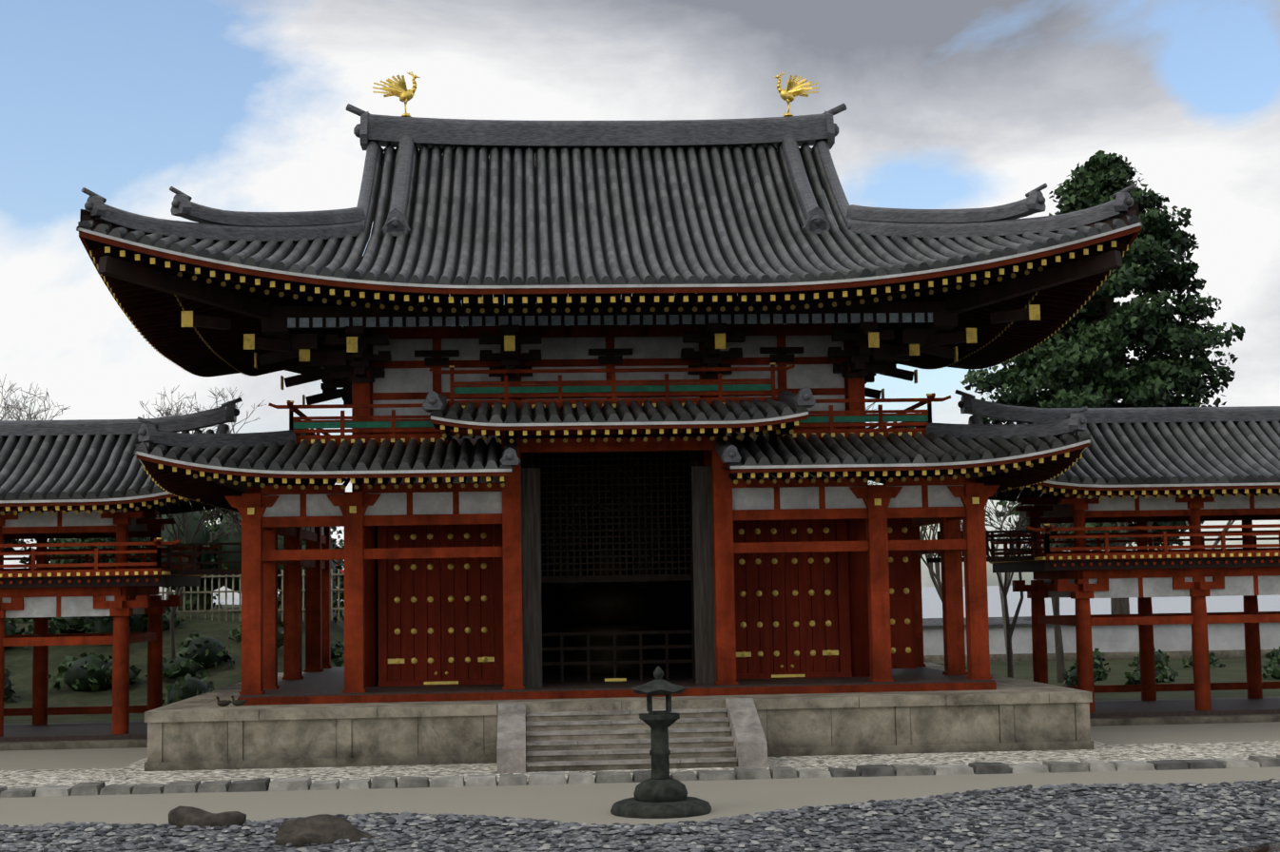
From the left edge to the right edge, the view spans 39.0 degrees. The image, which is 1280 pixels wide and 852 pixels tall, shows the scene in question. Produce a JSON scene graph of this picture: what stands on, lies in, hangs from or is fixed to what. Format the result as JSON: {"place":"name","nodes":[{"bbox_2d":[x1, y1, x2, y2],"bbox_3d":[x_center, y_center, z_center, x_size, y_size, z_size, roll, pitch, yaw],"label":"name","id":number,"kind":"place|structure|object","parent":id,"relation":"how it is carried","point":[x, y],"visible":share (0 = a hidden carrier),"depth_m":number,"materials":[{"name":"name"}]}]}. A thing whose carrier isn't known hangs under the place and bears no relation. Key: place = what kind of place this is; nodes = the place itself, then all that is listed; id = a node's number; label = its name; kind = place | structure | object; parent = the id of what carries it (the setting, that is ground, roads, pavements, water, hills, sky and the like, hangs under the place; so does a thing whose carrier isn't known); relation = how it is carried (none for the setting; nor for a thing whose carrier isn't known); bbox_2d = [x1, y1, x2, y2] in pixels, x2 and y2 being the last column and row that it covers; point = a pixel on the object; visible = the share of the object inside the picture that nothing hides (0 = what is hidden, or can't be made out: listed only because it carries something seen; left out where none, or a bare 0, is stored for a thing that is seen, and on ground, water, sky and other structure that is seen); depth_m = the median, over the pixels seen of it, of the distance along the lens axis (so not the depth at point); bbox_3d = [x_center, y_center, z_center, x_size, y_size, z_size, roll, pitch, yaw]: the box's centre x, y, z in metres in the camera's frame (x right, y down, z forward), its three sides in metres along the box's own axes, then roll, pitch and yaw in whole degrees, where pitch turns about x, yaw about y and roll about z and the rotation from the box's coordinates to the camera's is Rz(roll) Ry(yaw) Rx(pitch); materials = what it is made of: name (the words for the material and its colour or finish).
{"place":"outdoors","nodes":[
{"label":"outdoors","id":0,"kind":"place"},
{"bbox_2d":[3,539,25,550],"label":"garden tree","id":1,"kind":"object","parent":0,"point":[12,541],"visible":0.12,"depth_m":59.61,"materials":[{"name":"green plant"}]},
{"bbox_2d":[3,603,344,724],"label":"moss bank","id":2,"kind":"structure","parent":0,"point":[18,661],"depth_m":51.32,"materials":[{"name":"green plant"}]},
{"bbox_2d":[0,387,52,420],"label":"bare tree","id":3,"kind":"object","parent":2,"relation":"on","point":[43,410],"visible":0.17,"depth_m":70.26,"materials":[{"name":"grey plant"}]},
{"bbox_2d":[0,373,75,454],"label":"bare tree","id":4,"kind":"object","parent":2,"relation":"on","point":[8,412],"visible":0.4,"depth_m":66.96,"materials":[{"name":"grey plant"}]},
{"bbox_2d":[20,504,167,562],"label":"garden tree","id":5,"kind":"object","parent":2,"relation":"on","point":[29,548],"depth_m":66.36,"materials":[{"name":"green plant"}]},
{"bbox_2d":[19,537,173,619],"bbox_3d":[-16.199,4.599,53.596,3.747,3.727,3.987,-4,-6,28],"label":"garden tree","id":6,"kind":"object","parent":2,"relation":"on","point":[90,540],"visible":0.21,"depth_m":52.89,"materials":[{"name":"green plant"}]},
{"bbox_2d":[3,614,283,704],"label":"shrubs","id":7,"kind":"object","parent":2,"relation":"on","point":[92,671],"visible":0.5,"depth_m":48.80,"materials":[{"name":"green plant"}]},
{"bbox_2d":[7,582,344,678],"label":"shrubs","id":8,"kind":"object","parent":2,"relation":"on","point":[203,652],"visible":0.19,"depth_m":51.15,"materials":[{"name":"green plant"}]},
{"bbox_2d":[154,501,241,659],"bbox_3d":[-12.246,3.875,50.661,2.733,6.254,4.822,-5,-7,38],"label":"bare tree","id":9,"kind":"object","parent":2,"relation":"on","point":[172,636],"visible":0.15,"depth_m":50.42,"materials":[{"name":"brown plant"}]},
{"bbox_2d":[139,385,266,600],"bbox_3d":[-16.279,2.855,64.092,4.377,8.636,5.041,-4,-6,32],"label":"bare tree","id":10,"kind":"object","parent":2,"relation":"on","point":[167,411],"visible":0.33,"depth_m":64.53,"materials":[{"name":"grey plant"}]},
{"bbox_2d":[216,508,241,531],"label":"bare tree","id":11,"kind":"object","parent":2,"relation":"on","point":[235,518],"depth_m":51.75,"materials":[{"name":"green plant"}]},
{"bbox_2d":[156,509,344,612],"bbox_3d":[-13.429,4.475,61.566,7.232,3.873,8.622,-1,-5,-4],"label":"tree","id":12,"kind":"object","parent":2,"relation":"on","point":[203,534],"visible":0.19,"depth_m":58.55,"materials":[{"name":"green plant"}]},
{"bbox_2d":[159,568,344,621],"bbox_3d":[-13.331,5.328,56.249,8.913,1.600,0.099,-1,-5,3],"label":"bamboo fence","id":13,"kind":"object","parent":2,"relation":"on","point":[211,591],"visible":0.29,"depth_m":56.20,"materials":[{"name":"beige wood"}]},
{"bbox_2d":[198,504,344,539],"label":"garden tree","id":14,"kind":"object","parent":2,"relation":"on","point":[220,516],"depth_m":67.71,"materials":[{"name":"green plant"}]},
{"bbox_2d":[332,539,344,622],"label":"garden tree","id":15,"kind":"object","parent":2,"relation":"on","point":[341,603],"depth_m":68.90,"materials":[{"name":"green plant"}]},
{"bbox_2d":[0,585,1279,851],"bbox_3d":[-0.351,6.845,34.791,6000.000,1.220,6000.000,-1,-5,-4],"label":"ground","id":16,"kind":"structure","parent":0,"point":[584,803],"depth_m":27.35,"materials":[{"name":"grey gravel"}]},
{"bbox_2d":[0,397,278,751],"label":"wing corridor","id":17,"kind":"object","parent":16,"relation":"on","point":[100,483],"visible":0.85,"depth_m":38.49,"materials":[{"name":"tile"}]},
{"bbox_2d":[168,805,246,828],"bbox_3d":[-5.820,5.314,24.261,1.060,0.409,0.598,-1,-5,-4],"label":"garden rock","id":18,"kind":"object","parent":16,"relation":"on","point":[181,817],"visible":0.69,"depth_m":24.11,"materials":[{"name":"grey stone"}]},
{"bbox_2d":[273,814,373,847],"bbox_3d":[-4.189,5.275,23.414,1.511,0.433,1.121,-1,-5,-4],"label":"garden rock","id":19,"kind":"object","parent":16,"relation":"on","point":[320,829],"visible":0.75,"depth_m":23.25,"materials":[{"name":"grey stone"}]},
{"bbox_2d":[144,661,1093,774],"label":"stone platform","id":20,"kind":"structure","parent":16,"relation":"on","point":[204,731],"depth_m":32.68,"materials":[{"name":"grey stone"}]},
{"bbox_2d":[213,696,232,706],"bbox_3d":[-7.736,5.110,33.513,0.315,0.201,0.143,-1,-5,-4],"label":"duck","id":21,"kind":"object","parent":20,"relation":"on","point":[223,703],"visible":1,"depth_m":33.47},
{"bbox_2d":[229,695,246,706],"bbox_3d":[-7.479,5.112,33.588,0.329,0.201,0.137,-1,-5,-4],"label":"duck","id":22,"kind":"object","parent":20,"relation":"on","point":[238,703],"visible":1,"depth_m":33.55},
{"bbox_2d":[97,250,1123,705],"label":"temple building","id":23,"kind":"structure","parent":20,"relation":"on","point":[585,568],"depth_m":36.74,"materials":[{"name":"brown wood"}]},
{"bbox_2d":[76,103,1143,512],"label":"hall roof","id":24,"kind":"structure","parent":23,"relation":"on","point":[595,214],"depth_m":35.84,"materials":[{"name":"tile"}]},
{"bbox_2d":[372,71,420,116],"bbox_3d":[-5.631,-7.678,41.791,1.108,1.074,0.661,-1,-5,-4],"label":"phoenix statue","id":25,"kind":"object","parent":24,"relation":"on","point":[402,92],"visible":1,"depth_m":41.72,"materials":[{"name":"gold metal"}]},
{"bbox_2d":[774,72,819,116],"bbox_3d":[3.676,-7.788,42.371,1.108,1.074,0.661,-1,-5,-4],"label":"phoenix statue","id":26,"kind":"object","parent":24,"relation":"on","point":[794,87],"visible":1,"depth_m":42.27,"materials":[{"name":"gold metal"}]},
{"bbox_2d":[0,778,1279,851],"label":"beach pebbles","id":27,"kind":"object","parent":16,"relation":"on","point":[178,843],"visible":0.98,"depth_m":23.88,"materials":[{"name":"grey gravel"}]},
{"bbox_2d":[0,754,1279,797],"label":"kerb stones","id":28,"kind":"object","parent":16,"relation":"on","point":[483,780],"visible":0.81,"depth_m":29.09,"materials":[{"name":"grey stone"}]},
{"bbox_2d":[610,666,711,818],"bbox_3d":[0.274,4.374,25.096,1.404,2.052,1.404,-1,-5,-4],"label":"stone lantern","id":29,"kind":"object","parent":16,"relation":"on","point":[660,793],"visible":1,"depth_m":24.86,"materials":[{"name":"grey stone"}]},
{"bbox_2d":[919,523,962,602],"bbox_3d":[9.801,5.004,63.541,4.331,7.364,4.168,-1,-5,-4],"label":"bare tree","id":30,"kind":"object","parent":16,"relation":"on","point":[937,575],"depth_m":63.17,"materials":[{"name":"brown plant"}]},
{"bbox_2d":[984,423,1027,664],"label":"bare tree","id":31,"kind":"object","parent":16,"relation":"on","point":[1001,594],"visible":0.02,"depth_m":69.00,"materials":[{"name":"grey plant"}]},
{"bbox_2d":[960,501,1059,678],"bbox_3d":[10.008,4.660,50.428,3.435,5.659,2.242,0,-5,-14],"label":"bare tree","id":32,"kind":"object","parent":16,"relation":"on","point":[1009,635],"visible":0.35,"depth_m":49.99,"materials":[{"name":"brown plant"}]},
{"bbox_2d":[1016,496,1073,683],"bbox_3d":[13.217,4.278,56.859,3.987,7.472,6.649,-2,-5,11],"label":"bare tree","id":33,"kind":"object","parent":16,"relation":"on","point":[1059,660],"visible":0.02,"depth_m":55.64,"materials":[{"name":"brown plant"}]},
{"bbox_2d":[922,616,1279,662],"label":"garden wall","id":34,"kind":"structure","parent":16,"relation":"on","point":[1227,640],"depth_m":71.84,"materials":[{"name":"paint"}]},
{"bbox_2d":[959,150,1245,614],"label":"conifer tree","id":35,"kind":"object","parent":16,"relation":"on","point":[1079,359],"visible":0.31,"depth_m":79.89,"materials":[{"name":"green plant"}]},
{"bbox_2d":[927,389,1279,726],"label":"wing corridor","id":36,"kind":"object","parent":16,"relation":"on","point":[1192,466],"visible":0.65,"depth_m":39.94,"materials":[{"name":"tile"}]},
{"bbox_2d":[965,646,1279,685],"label":"shrubs","id":37,"kind":"object","parent":16,"relation":"on","point":[1134,678],"visible":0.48,"depth_m":56.35,"materials":[{"name":"green plant"}]},
{"bbox_2d":[1111,522,1154,666],"bbox_3d":[16.605,4.782,60.453,2.512,7.018,4.122,-1,-5,-4],"label":"bare tree","id":38,"kind":"object","parent":16,"relation":"on","point":[1126,531],"visible":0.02,"depth_m":60.67,"materials":[{"name":"brown plant"}]},
{"bbox_2d":[1184,520,1235,655],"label":"bare tree","id":39,"kind":"object","parent":16,"relation":"on","point":[1231,522],"visible":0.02,"depth_m":66.52,"materials":[{"name":"brown plant"}]},
{"bbox_2d":[0,0,1279,600],"label":"sky","id":40,"kind":"structure","parent":0,"point":[227,105],"materials":[{"name":"white"}]},
{"bbox_2d":[865,402,878,428],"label":"bare tree","id":41,"kind":"object","parent":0,"point":[872,409],"visible":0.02,"depth_m":65.86,"materials":[{"name":"grey plant"}]},
{"bbox_2d":[1221,840,1279,851],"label":"pond water","id":42,"kind":"structure","parent":0,"point":[1273,846],"depth_m":23.50,"materials":[{"name":"brown liquid"}]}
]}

